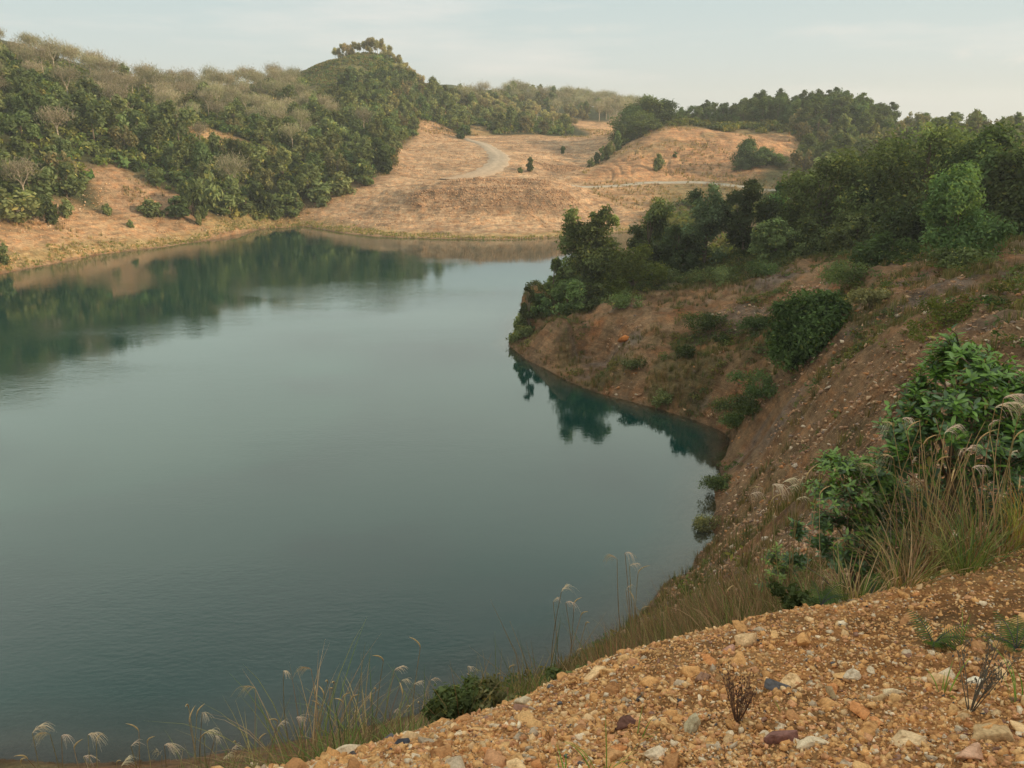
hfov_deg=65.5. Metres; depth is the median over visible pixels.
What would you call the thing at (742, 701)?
dry weed
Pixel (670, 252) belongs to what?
acacia tree
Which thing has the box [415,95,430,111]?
ridge tree
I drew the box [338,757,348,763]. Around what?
stone
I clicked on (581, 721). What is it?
stone
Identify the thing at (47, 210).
round bush
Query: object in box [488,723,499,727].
stone
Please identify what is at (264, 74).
rubber tree
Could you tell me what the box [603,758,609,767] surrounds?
stone
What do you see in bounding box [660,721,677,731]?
stone
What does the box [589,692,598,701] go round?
stone
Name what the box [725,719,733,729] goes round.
stone
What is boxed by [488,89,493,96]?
skyline tree
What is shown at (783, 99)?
wood tree
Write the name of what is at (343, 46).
hilltop tree
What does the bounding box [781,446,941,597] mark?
leafy bush
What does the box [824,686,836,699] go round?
stone
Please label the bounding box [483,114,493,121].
ridge tree
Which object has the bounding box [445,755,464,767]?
stone
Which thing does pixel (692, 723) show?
stone
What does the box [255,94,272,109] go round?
olive tree
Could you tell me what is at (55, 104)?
forest tree
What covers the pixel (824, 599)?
fern
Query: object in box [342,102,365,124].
forest tree
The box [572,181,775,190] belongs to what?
track
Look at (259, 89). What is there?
rubber tree
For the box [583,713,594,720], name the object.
stone
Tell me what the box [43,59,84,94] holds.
rubber tree
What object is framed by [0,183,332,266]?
shore rubble
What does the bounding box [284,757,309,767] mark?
stone
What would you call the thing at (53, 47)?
rubber tree
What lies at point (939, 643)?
fern
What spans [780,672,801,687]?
stone
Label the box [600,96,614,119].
rubber tree
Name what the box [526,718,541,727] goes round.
stone
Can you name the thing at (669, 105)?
knob tree
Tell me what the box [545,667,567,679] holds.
feathery shrub
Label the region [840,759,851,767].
stone
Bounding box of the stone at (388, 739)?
[385,737,393,744]
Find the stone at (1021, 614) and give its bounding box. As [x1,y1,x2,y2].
[1012,612,1023,623]
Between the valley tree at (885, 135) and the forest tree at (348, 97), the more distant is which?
the forest tree at (348, 97)
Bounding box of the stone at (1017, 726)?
[1010,720,1023,731]
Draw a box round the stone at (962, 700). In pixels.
[958,698,982,706]
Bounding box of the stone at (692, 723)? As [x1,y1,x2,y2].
[684,713,700,733]
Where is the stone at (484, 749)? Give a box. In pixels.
[481,747,492,753]
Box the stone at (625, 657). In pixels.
[617,654,629,663]
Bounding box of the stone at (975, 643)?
[968,638,990,649]
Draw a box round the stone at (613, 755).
[607,747,622,761]
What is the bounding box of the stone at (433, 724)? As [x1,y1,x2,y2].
[428,721,439,726]
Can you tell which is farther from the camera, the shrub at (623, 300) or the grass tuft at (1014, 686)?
the shrub at (623, 300)
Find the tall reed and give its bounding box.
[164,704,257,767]
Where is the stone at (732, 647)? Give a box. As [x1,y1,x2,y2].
[721,644,734,650]
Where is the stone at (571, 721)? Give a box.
[567,718,576,724]
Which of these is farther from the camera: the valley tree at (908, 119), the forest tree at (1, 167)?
the valley tree at (908, 119)
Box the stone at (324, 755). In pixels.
[320,752,330,759]
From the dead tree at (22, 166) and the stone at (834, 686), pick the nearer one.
the stone at (834, 686)
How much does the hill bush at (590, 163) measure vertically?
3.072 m
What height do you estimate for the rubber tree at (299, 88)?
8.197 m
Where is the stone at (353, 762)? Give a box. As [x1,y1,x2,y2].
[347,757,359,767]
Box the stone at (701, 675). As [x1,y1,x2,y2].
[695,671,712,681]
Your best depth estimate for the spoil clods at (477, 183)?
154.54 m
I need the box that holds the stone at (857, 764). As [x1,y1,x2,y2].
[852,760,871,767]
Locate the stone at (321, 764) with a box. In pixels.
[313,760,328,767]
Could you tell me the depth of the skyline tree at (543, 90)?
349.62 m
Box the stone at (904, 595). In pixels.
[897,589,908,598]
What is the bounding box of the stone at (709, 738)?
[705,736,714,741]
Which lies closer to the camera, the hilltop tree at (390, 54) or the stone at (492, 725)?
the stone at (492, 725)
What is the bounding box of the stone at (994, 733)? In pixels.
[972,723,1014,742]
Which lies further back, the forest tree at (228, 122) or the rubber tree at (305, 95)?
the rubber tree at (305, 95)
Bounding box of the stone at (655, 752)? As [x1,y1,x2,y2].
[644,745,665,759]
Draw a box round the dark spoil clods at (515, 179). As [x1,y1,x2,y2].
[404,161,586,213]
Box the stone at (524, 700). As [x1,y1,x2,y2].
[514,696,531,704]
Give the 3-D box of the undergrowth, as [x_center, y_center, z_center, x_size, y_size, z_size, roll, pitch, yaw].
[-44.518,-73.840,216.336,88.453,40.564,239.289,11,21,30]
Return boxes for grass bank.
[560,528,863,668]
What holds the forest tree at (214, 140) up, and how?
on the ground at (754, 434)
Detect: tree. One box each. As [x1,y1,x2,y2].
[0,54,12,73]
[0,67,39,98]
[0,71,10,91]
[0,78,10,91]
[0,93,25,115]
[0,99,5,108]
[0,112,17,132]
[0,149,13,177]
[0,154,44,191]
[0,158,14,182]
[0,187,41,222]
[2,110,40,137]
[3,37,30,59]
[7,171,53,200]
[8,77,31,103]
[8,133,33,160]
[9,45,42,67]
[13,30,41,50]
[15,57,46,73]
[16,88,48,124]
[17,32,48,47]
[24,42,55,72]
[26,68,42,89]
[29,32,71,64]
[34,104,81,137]
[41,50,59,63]
[42,150,78,180]
[42,161,86,197]
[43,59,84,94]
[45,81,68,108]
[45,84,70,102]
[46,98,79,129]
[47,137,73,156]
[50,66,72,84]
[54,42,82,67]
[55,78,77,96]
[59,41,85,65]
[64,88,114,141]
[70,46,103,72]
[75,78,103,102]
[75,88,96,105]
[78,46,107,69]
[82,68,102,80]
[87,51,123,88]
[87,53,115,74]
[87,67,110,80]
[87,77,105,97]
[92,65,130,92]
[94,148,109,158]
[96,74,124,104]
[97,78,136,102]
[105,93,128,123]
[107,125,139,149]
[112,70,139,91]
[113,63,129,84]
[114,110,147,140]
[120,93,158,122]
[123,71,149,91]
[127,61,156,86]
[131,159,140,171]
[132,76,147,90]
[138,64,169,95]
[138,89,152,108]
[142,79,177,98]
[143,120,169,148]
[146,109,166,133]
[148,85,181,101]
[149,82,185,101]
[150,77,173,86]
[150,165,163,178]
[152,97,177,110]
[153,99,197,139]
[159,138,190,169]
[162,67,182,84]
[163,73,176,85]
[168,79,189,96]
[169,72,199,86]
[172,78,199,95]
[175,65,201,92]
[175,66,197,75]
[175,93,194,109]
[176,100,198,133]
[177,100,204,112]
[180,142,196,164]
[186,99,200,114]
[186,121,215,137]
[187,81,209,100]
[190,141,215,170]
[190,161,210,183]
[193,74,209,88]
[193,84,219,116]
[196,71,216,82]
[198,63,223,79]
[200,82,228,101]
[200,89,216,110]
[204,69,230,97]
[204,100,227,117]
[204,132,219,159]
[207,148,250,185]
[208,78,231,98]
[215,93,241,110]
[216,137,230,154]
[218,85,243,99]
[219,71,237,86]
[219,174,244,210]
[220,158,238,178]
[223,66,245,88]
[224,102,244,123]
[224,138,250,170]
[225,86,246,96]
[225,118,243,129]
[226,97,245,119]
[231,76,255,89]
[233,83,251,103]
[235,90,254,106]
[238,63,254,85]
[241,67,263,86]
[242,106,266,118]
[242,142,272,171]
[244,90,273,113]
[245,70,265,85]
[246,93,258,107]
[248,112,264,130]
[250,83,255,92]
[250,85,266,95]
[254,127,271,144]
[254,167,274,189]
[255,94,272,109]
[255,94,287,116]
[256,71,267,86]
[256,73,284,94]
[256,115,283,142]
[258,140,277,158]
[260,106,292,132]
[261,62,282,73]
[264,73,279,82]
[265,64,285,78]
[267,145,292,179]
[268,91,279,103]
[268,201,279,221]
[273,92,300,110]
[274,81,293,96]
[275,66,302,81]
[276,73,298,84]
[276,84,300,103]
[277,121,307,146]
[277,180,297,205]
[280,116,302,141]
[282,101,302,124]
[284,150,300,169]
[285,66,307,78]
[287,93,307,106]
[289,107,313,123]
[291,79,311,105]
[291,131,322,159]
[294,162,322,191]
[299,90,313,103]
[299,121,318,132]
[300,102,322,123]
[304,115,320,128]
[304,152,321,166]
[307,127,322,139]
[308,93,325,111]
[309,121,332,144]
[314,131,343,155]
[316,94,333,104]
[317,93,333,105]
[317,108,335,123]
[321,117,350,139]
[322,84,342,100]
[323,100,342,112]
[323,152,351,175]
[327,110,345,127]
[331,47,337,58]
[338,89,358,121]
[341,42,346,55]
[342,82,363,98]
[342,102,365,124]
[342,128,354,145]
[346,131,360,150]
[348,105,374,127]
[349,118,365,133]
[350,135,373,163]
[351,41,357,48]
[353,147,371,171]
[360,41,365,51]
[360,82,372,101]
[360,103,372,125]
[364,37,371,45]
[366,117,384,137]
[367,137,395,164]
[369,37,374,52]
[371,107,394,129]
[374,39,379,53]
[379,38,383,51]
[381,103,393,117]
[382,44,386,53]
[382,118,399,138]
[384,128,402,149]
[387,50,393,57]
[387,94,399,105]
[387,111,408,125]
[387,143,400,165]
[388,100,398,110]
[389,111,399,127]
[389,115,407,140]
[390,82,404,95]
[393,63,404,72]
[393,68,403,78]
[398,69,418,83]
[399,103,408,115]
[400,80,412,94]
[406,101,412,111]
[407,115,419,129]
[415,84,424,93]
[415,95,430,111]
[423,87,431,100]
[426,76,440,93]
[428,109,441,121]
[429,98,444,115]
[432,86,443,97]
[437,91,450,111]
[442,84,455,96]
[446,91,459,103]
[446,110,452,122]
[447,100,460,113]
[450,109,466,123]
[452,115,463,129]
[453,81,474,95]
[457,104,469,112]
[459,92,469,103]
[463,80,479,91]
[466,112,475,122]
[467,92,477,103]
[467,106,475,114]
[472,81,491,92]
[474,104,482,118]
[479,107,490,116]
[481,97,487,106]
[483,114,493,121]
[485,99,491,108]
[487,87,501,94]
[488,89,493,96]
[489,100,506,109]
[491,112,498,121]
[492,86,507,91]
[492,111,505,131]
[494,106,504,111]
[498,90,511,99]
[500,80,512,90]
[505,85,512,96]
[505,105,516,125]
[508,78,524,85]
[509,88,523,95]
[510,81,516,90]
[513,112,523,123]
[514,100,522,108]
[514,285,535,332]
[518,94,524,100]
[519,115,534,131]
[522,84,540,95]
[524,89,535,99]
[525,111,535,125]
[526,157,533,171]
[531,92,540,101]
[531,105,539,116]
[532,98,543,107]
[537,120,550,134]
[538,84,549,96]
[540,95,550,107]
[543,97,550,109]
[543,113,550,120]
[544,257,567,292]
[547,98,565,111]
[548,111,558,121]
[549,92,555,100]
[551,85,557,94]
[551,203,621,288]
[556,89,565,97]
[558,95,579,108]
[559,114,571,132]
[561,85,575,95]
[563,103,578,116]
[568,117,577,123]
[574,96,587,104]
[576,105,590,120]
[578,101,590,113]
[580,86,593,94]
[592,99,606,118]
[592,102,606,112]
[597,241,670,296]
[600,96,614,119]
[603,107,615,120]
[607,89,617,96]
[607,105,658,128]
[607,120,641,142]
[611,97,622,115]
[615,99,627,113]
[615,100,627,119]
[617,96,632,104]
[623,198,678,279]
[624,94,675,123]
[624,110,662,136]
[645,98,683,124]
[651,224,701,273]
[653,153,664,171]
[677,181,733,266]
[684,105,695,117]
[685,111,695,117]
[694,106,702,118]
[701,100,711,116]
[703,109,710,119]
[705,102,724,118]
[709,113,723,121]
[716,178,782,257]
[719,103,727,118]
[724,114,732,121]
[726,105,736,120]
[726,113,740,122]
[727,137,765,168]
[731,157,752,170]
[736,104,744,119]
[739,110,750,120]
[740,97,748,102]
[740,103,753,120]
[746,215,799,264]
[749,97,766,115]
[749,146,779,166]
[752,99,768,122]
[753,143,884,247]
[755,89,768,113]
[756,181,796,236]
[764,95,772,114]
[766,103,777,121]
[770,153,790,166]
[771,93,789,119]
[773,88,787,97]
[777,111,788,122]
[784,217,829,260]
[786,99,800,123]
[789,108,811,125]
[790,149,815,177]
[793,121,812,140]
[794,106,816,128]
[796,148,805,162]
[797,133,822,153]
[800,146,815,161]
[801,89,814,108]
[801,96,808,107]
[806,92,821,103]
[807,113,830,134]
[811,100,826,126]
[811,153,840,178]
[813,151,832,176]
[814,88,823,99]
[814,139,836,157]
[821,210,879,258]
[822,103,840,124]
[824,89,836,97]
[827,94,838,112]
[828,113,852,136]
[829,112,983,235]
[829,132,855,157]
[830,95,853,113]
[832,87,842,94]
[840,90,852,98]
[840,105,853,132]
[843,137,873,160]
[844,105,857,134]
[844,114,862,133]
[846,124,859,139]
[851,100,871,120]
[852,99,857,107]
[853,133,877,154]
[856,92,873,107]
[856,175,886,235]
[857,112,875,136]
[857,120,879,136]
[868,105,877,114]
[868,202,928,246]
[869,126,893,146]
[874,114,884,123]
[877,108,890,117]
[880,103,890,113]
[881,121,902,133]
[882,132,902,144]
[884,115,897,125]
[888,102,901,117]
[889,127,913,140]
[890,110,897,120]
[894,120,906,127]
[902,111,922,124]
[906,114,930,126]
[912,115,1023,236]
[912,119,924,132]
[915,158,1022,256]
[924,117,949,140]
[937,124,962,137]
[945,111,964,124]
[947,111,959,123]
[952,122,968,131]
[965,114,987,124]
[967,108,992,133]
[969,146,1023,237]
[981,118,998,124]
[996,116,1022,138]
[1007,116,1019,132]
[1011,111,1023,135]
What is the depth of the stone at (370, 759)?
3.19 m
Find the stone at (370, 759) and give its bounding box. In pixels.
[367,755,379,762]
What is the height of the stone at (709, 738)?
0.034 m
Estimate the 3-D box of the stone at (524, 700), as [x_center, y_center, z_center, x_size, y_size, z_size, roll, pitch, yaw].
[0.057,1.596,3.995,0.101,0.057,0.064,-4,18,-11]
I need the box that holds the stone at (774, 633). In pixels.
[771,630,777,637]
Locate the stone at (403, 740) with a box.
[394,738,409,744]
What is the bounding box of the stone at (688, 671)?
[680,666,703,677]
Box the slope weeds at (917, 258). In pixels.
[490,235,1023,691]
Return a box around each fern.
[810,581,849,604]
[858,572,884,596]
[905,608,974,651]
[976,611,1023,652]
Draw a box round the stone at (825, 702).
[817,697,842,707]
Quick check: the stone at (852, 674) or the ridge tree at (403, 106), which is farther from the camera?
the ridge tree at (403, 106)
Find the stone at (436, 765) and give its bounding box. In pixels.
[432,761,444,767]
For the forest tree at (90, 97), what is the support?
on the ground at (754, 434)
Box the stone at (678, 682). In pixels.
[673,679,683,685]
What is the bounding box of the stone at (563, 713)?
[560,711,568,716]
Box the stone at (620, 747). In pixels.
[610,744,627,750]
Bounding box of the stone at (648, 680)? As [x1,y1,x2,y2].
[638,675,658,686]
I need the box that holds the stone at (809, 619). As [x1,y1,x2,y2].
[805,616,813,621]
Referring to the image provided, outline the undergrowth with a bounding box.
[0,42,573,220]
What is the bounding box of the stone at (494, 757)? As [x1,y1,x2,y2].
[484,749,505,767]
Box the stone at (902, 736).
[889,729,926,747]
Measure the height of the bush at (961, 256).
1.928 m
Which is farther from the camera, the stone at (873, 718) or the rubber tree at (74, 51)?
the rubber tree at (74, 51)
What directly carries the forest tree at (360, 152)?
on the ground at (754, 434)
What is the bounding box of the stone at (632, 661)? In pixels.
[625,658,637,665]
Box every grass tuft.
[555,743,565,767]
[567,717,643,767]
[637,706,659,740]
[905,659,967,697]
[941,612,986,646]
[983,638,1022,701]
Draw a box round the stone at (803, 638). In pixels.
[796,632,810,645]
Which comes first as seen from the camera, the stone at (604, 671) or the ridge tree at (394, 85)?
the stone at (604, 671)
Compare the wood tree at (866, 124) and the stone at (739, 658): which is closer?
the stone at (739, 658)
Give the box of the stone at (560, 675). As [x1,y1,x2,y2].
[557,672,566,679]
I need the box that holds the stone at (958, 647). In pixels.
[955,645,969,650]
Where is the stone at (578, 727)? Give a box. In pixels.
[573,723,586,733]
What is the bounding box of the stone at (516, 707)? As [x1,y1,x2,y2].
[513,704,528,710]
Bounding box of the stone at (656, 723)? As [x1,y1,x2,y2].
[653,717,667,726]
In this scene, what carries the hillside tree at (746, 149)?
on the ground at (754, 434)
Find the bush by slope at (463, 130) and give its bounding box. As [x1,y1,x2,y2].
[455,124,471,138]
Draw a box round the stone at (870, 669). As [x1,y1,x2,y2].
[866,666,874,673]
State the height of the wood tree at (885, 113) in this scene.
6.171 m
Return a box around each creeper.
[708,393,761,419]
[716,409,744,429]
[725,368,779,400]
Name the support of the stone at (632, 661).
on the ground at (754, 434)
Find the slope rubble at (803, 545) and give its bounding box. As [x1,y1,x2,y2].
[604,248,1023,632]
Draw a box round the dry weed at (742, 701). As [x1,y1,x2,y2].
[718,662,756,722]
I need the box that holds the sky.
[0,0,1023,123]
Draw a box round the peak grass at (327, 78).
[301,52,396,100]
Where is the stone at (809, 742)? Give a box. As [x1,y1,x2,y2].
[796,736,829,750]
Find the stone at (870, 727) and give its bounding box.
[859,705,877,735]
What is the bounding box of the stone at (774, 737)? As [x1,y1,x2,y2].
[763,730,798,744]
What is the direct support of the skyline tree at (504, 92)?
on the ground at (754, 434)
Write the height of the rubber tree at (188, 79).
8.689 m
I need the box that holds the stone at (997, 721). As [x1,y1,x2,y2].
[981,718,1003,728]
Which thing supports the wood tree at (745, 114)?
on the ground at (754, 434)
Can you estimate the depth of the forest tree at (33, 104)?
136.52 m
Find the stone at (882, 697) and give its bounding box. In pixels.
[871,694,888,702]
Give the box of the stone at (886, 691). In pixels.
[883,688,905,694]
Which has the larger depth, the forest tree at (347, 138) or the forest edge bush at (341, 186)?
the forest tree at (347, 138)
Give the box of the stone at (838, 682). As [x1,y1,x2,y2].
[832,679,843,686]
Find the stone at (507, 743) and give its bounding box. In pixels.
[498,741,509,748]
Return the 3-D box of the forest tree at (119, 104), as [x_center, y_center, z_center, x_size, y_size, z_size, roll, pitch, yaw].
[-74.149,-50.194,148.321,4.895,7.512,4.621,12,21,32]
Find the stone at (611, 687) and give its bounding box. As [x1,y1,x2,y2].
[601,681,618,696]
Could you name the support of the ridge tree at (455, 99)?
on the ground at (754, 434)
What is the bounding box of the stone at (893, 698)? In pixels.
[887,692,901,703]
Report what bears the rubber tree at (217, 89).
on the ground at (754, 434)
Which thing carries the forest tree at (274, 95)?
on the ground at (754, 434)
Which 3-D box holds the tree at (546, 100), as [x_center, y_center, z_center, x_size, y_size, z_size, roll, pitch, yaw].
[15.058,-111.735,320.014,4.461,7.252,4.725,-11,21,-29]
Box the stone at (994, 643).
[992,640,999,647]
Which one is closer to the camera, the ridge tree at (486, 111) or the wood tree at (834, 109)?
the wood tree at (834, 109)
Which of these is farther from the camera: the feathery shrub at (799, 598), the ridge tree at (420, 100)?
the ridge tree at (420, 100)
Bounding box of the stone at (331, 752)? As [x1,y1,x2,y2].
[326,746,340,755]
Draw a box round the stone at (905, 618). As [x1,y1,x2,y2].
[900,611,916,624]
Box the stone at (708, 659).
[701,653,715,664]
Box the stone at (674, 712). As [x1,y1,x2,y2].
[663,709,677,715]
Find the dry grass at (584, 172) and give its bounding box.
[0,41,804,250]
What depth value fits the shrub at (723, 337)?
54.92 m
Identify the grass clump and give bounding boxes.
[256,700,390,764]
[357,704,428,742]
[505,669,549,696]
[670,585,763,630]
[802,541,913,600]
[848,517,986,597]
[898,482,1023,576]
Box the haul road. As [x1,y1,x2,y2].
[441,138,510,178]
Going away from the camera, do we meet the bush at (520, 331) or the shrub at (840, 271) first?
the shrub at (840, 271)
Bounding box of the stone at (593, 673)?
[584,665,605,679]
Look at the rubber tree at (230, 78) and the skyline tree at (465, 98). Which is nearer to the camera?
the rubber tree at (230, 78)
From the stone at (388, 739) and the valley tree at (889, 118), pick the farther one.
the valley tree at (889, 118)
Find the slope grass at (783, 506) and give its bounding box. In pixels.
[498,235,1023,695]
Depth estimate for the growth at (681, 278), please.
70.61 m
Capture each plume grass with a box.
[16,722,81,767]
[83,732,136,767]
[125,723,185,767]
[153,617,421,767]
[175,686,350,767]
[255,644,428,759]
[343,637,439,739]
[425,665,513,721]
[502,584,588,694]
[603,552,649,655]
[702,465,816,620]
[746,485,860,612]
[822,417,1017,588]
[863,393,1023,570]
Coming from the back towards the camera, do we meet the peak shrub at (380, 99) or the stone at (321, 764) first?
the peak shrub at (380, 99)
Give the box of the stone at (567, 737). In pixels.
[560,735,570,740]
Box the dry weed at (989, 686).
[952,626,1019,711]
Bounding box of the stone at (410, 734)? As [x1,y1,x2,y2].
[401,731,421,738]
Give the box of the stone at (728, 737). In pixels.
[723,733,733,743]
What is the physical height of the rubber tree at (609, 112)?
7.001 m
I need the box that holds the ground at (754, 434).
[0,40,1023,767]
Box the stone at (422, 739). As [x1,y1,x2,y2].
[418,737,434,742]
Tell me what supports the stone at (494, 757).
on the ground at (754, 434)
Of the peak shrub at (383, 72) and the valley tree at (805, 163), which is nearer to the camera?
the valley tree at (805, 163)
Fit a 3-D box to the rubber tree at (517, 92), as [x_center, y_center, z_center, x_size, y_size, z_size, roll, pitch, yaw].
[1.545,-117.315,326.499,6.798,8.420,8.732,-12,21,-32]
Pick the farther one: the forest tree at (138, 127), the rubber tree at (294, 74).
the rubber tree at (294, 74)
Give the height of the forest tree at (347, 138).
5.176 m
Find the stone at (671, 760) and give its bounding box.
[664,751,678,767]
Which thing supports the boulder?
on the ground at (754, 434)
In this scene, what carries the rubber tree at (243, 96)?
on the ground at (754, 434)
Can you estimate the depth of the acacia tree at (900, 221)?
57.65 m
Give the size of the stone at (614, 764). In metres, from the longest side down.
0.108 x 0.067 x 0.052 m
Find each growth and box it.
[515,238,928,329]
[646,116,1023,260]
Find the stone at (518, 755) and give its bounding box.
[509,752,522,759]
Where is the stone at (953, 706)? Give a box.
[949,703,959,710]
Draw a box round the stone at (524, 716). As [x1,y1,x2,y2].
[514,710,533,722]
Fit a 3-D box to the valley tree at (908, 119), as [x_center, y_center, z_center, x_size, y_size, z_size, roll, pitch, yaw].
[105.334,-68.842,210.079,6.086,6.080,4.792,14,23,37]
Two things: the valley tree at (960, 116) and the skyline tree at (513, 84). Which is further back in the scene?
the skyline tree at (513, 84)
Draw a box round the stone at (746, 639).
[734,633,757,646]
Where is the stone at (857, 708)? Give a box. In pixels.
[849,700,869,720]
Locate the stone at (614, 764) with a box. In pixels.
[609,762,623,767]
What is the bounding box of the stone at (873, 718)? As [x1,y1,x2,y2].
[870,716,883,725]
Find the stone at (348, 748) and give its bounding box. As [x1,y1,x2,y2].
[335,744,359,753]
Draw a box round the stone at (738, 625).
[732,620,747,631]
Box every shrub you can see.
[101,203,112,215]
[126,220,134,227]
[194,210,201,225]
[333,92,343,103]
[337,74,346,87]
[341,68,352,80]
[344,66,355,74]
[348,71,358,82]
[354,69,363,79]
[357,67,366,77]
[363,73,371,83]
[374,69,384,82]
[374,93,386,104]
[375,67,386,79]
[386,90,396,97]
[387,68,392,78]
[420,671,499,724]
[464,672,518,713]
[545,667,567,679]
[548,277,587,315]
[578,283,608,311]
[606,288,644,309]
[619,355,647,369]
[651,388,673,408]
[652,264,679,277]
[675,342,696,358]
[681,310,725,332]
[687,261,734,287]
[692,514,721,534]
[696,473,730,491]
[713,331,730,343]
[735,314,771,331]
[745,257,782,276]
[755,542,816,597]
[767,581,841,609]
[815,255,873,290]
[844,286,893,307]
[903,289,986,342]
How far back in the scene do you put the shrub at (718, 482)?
40.39 m
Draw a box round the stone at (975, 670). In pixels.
[971,665,980,676]
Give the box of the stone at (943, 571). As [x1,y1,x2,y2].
[940,568,957,575]
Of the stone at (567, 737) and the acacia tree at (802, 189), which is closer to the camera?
the stone at (567, 737)
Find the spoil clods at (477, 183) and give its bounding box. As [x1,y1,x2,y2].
[314,134,632,237]
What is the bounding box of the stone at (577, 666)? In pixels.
[566,664,586,672]
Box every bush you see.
[0,242,10,265]
[30,194,59,224]
[58,197,74,218]
[135,198,165,218]
[164,195,190,218]
[178,176,210,218]
[195,170,222,213]
[211,197,230,214]
[231,195,255,216]
[243,181,273,213]
[271,194,285,216]
[281,190,304,216]
[305,179,332,207]
[326,171,356,196]
[352,158,374,185]
[375,146,392,174]
[505,313,533,342]
[530,293,553,318]
[560,146,565,153]
[587,158,594,166]
[594,152,599,164]
[599,146,604,161]
[604,144,609,159]
[608,140,614,155]
[613,130,621,150]
[619,124,626,145]
[759,284,856,376]
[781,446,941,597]
[846,229,925,270]
[864,323,1023,560]
[923,243,997,273]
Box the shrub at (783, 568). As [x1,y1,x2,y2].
[755,542,816,597]
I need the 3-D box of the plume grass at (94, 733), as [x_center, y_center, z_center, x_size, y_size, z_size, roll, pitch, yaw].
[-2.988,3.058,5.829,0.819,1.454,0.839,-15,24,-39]
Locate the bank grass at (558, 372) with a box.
[514,304,742,437]
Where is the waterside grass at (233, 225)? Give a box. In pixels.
[0,220,628,270]
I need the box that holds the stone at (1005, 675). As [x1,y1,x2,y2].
[994,667,1007,681]
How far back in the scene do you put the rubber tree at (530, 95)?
329.00 m
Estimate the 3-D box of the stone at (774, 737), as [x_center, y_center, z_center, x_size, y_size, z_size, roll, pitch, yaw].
[0.999,1.310,2.947,0.144,0.077,0.070,-4,18,-11]
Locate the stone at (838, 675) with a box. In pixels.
[832,672,844,678]
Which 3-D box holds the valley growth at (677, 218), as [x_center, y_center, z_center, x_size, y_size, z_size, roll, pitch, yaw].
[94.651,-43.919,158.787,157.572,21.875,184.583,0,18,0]
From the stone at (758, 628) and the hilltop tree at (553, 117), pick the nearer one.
the stone at (758, 628)
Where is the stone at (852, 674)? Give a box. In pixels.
[843,668,861,679]
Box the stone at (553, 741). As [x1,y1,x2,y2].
[551,736,556,745]
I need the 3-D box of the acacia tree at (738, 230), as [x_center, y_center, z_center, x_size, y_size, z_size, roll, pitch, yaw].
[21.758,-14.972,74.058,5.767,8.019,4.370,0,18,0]
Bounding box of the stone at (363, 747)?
[355,744,367,751]
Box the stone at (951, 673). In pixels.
[939,667,954,679]
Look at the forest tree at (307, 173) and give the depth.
154.80 m
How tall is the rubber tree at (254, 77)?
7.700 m
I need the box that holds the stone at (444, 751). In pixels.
[430,744,452,757]
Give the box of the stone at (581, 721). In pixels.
[577,719,585,725]
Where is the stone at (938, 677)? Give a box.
[927,672,950,685]
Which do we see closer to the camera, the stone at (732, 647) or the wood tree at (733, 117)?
the stone at (732, 647)
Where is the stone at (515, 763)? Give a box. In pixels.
[506,758,525,767]
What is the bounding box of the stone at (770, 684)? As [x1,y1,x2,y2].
[764,678,790,690]
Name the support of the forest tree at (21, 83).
on the ground at (754, 434)
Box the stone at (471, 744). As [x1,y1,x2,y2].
[468,741,474,748]
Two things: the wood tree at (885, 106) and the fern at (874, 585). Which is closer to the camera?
the fern at (874, 585)
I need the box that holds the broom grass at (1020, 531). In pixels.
[976,476,1023,551]
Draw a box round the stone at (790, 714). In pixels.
[785,709,798,720]
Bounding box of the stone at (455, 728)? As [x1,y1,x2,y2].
[450,725,462,731]
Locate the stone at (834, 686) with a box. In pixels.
[824,683,837,694]
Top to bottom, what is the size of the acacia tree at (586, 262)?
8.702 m
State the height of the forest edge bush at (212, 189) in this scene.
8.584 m
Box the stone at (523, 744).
[520,742,528,749]
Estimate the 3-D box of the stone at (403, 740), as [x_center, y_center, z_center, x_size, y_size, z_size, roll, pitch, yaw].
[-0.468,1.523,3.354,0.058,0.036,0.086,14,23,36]
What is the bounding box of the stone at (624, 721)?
[615,715,640,730]
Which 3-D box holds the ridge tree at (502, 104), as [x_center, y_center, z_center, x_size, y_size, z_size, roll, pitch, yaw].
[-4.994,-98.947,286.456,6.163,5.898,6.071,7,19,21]
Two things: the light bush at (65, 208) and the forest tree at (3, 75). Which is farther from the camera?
the forest tree at (3, 75)
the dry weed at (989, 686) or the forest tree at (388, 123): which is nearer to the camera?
the dry weed at (989, 686)
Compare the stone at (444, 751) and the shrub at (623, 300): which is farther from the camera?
the shrub at (623, 300)
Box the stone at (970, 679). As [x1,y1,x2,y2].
[965,676,982,683]
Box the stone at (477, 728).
[472,727,483,730]
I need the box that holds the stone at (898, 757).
[888,754,901,760]
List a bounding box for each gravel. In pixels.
[280,551,1023,767]
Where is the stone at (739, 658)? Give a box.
[731,651,745,664]
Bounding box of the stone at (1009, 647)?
[1004,639,1016,651]
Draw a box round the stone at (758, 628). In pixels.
[753,626,765,631]
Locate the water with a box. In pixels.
[0,227,719,741]
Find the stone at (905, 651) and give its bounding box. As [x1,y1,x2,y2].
[901,649,911,654]
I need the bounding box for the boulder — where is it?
[618,335,628,342]
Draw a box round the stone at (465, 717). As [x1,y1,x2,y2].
[453,713,470,722]
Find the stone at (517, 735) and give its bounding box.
[513,731,525,740]
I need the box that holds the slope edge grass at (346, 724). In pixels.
[96,486,1023,767]
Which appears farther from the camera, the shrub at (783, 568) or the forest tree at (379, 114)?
the forest tree at (379, 114)
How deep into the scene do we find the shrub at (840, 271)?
46.99 m
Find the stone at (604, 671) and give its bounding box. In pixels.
[599,668,615,676]
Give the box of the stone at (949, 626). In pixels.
[943,624,955,632]
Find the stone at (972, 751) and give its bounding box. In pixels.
[956,742,983,759]
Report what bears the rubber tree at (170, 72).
on the ground at (754, 434)

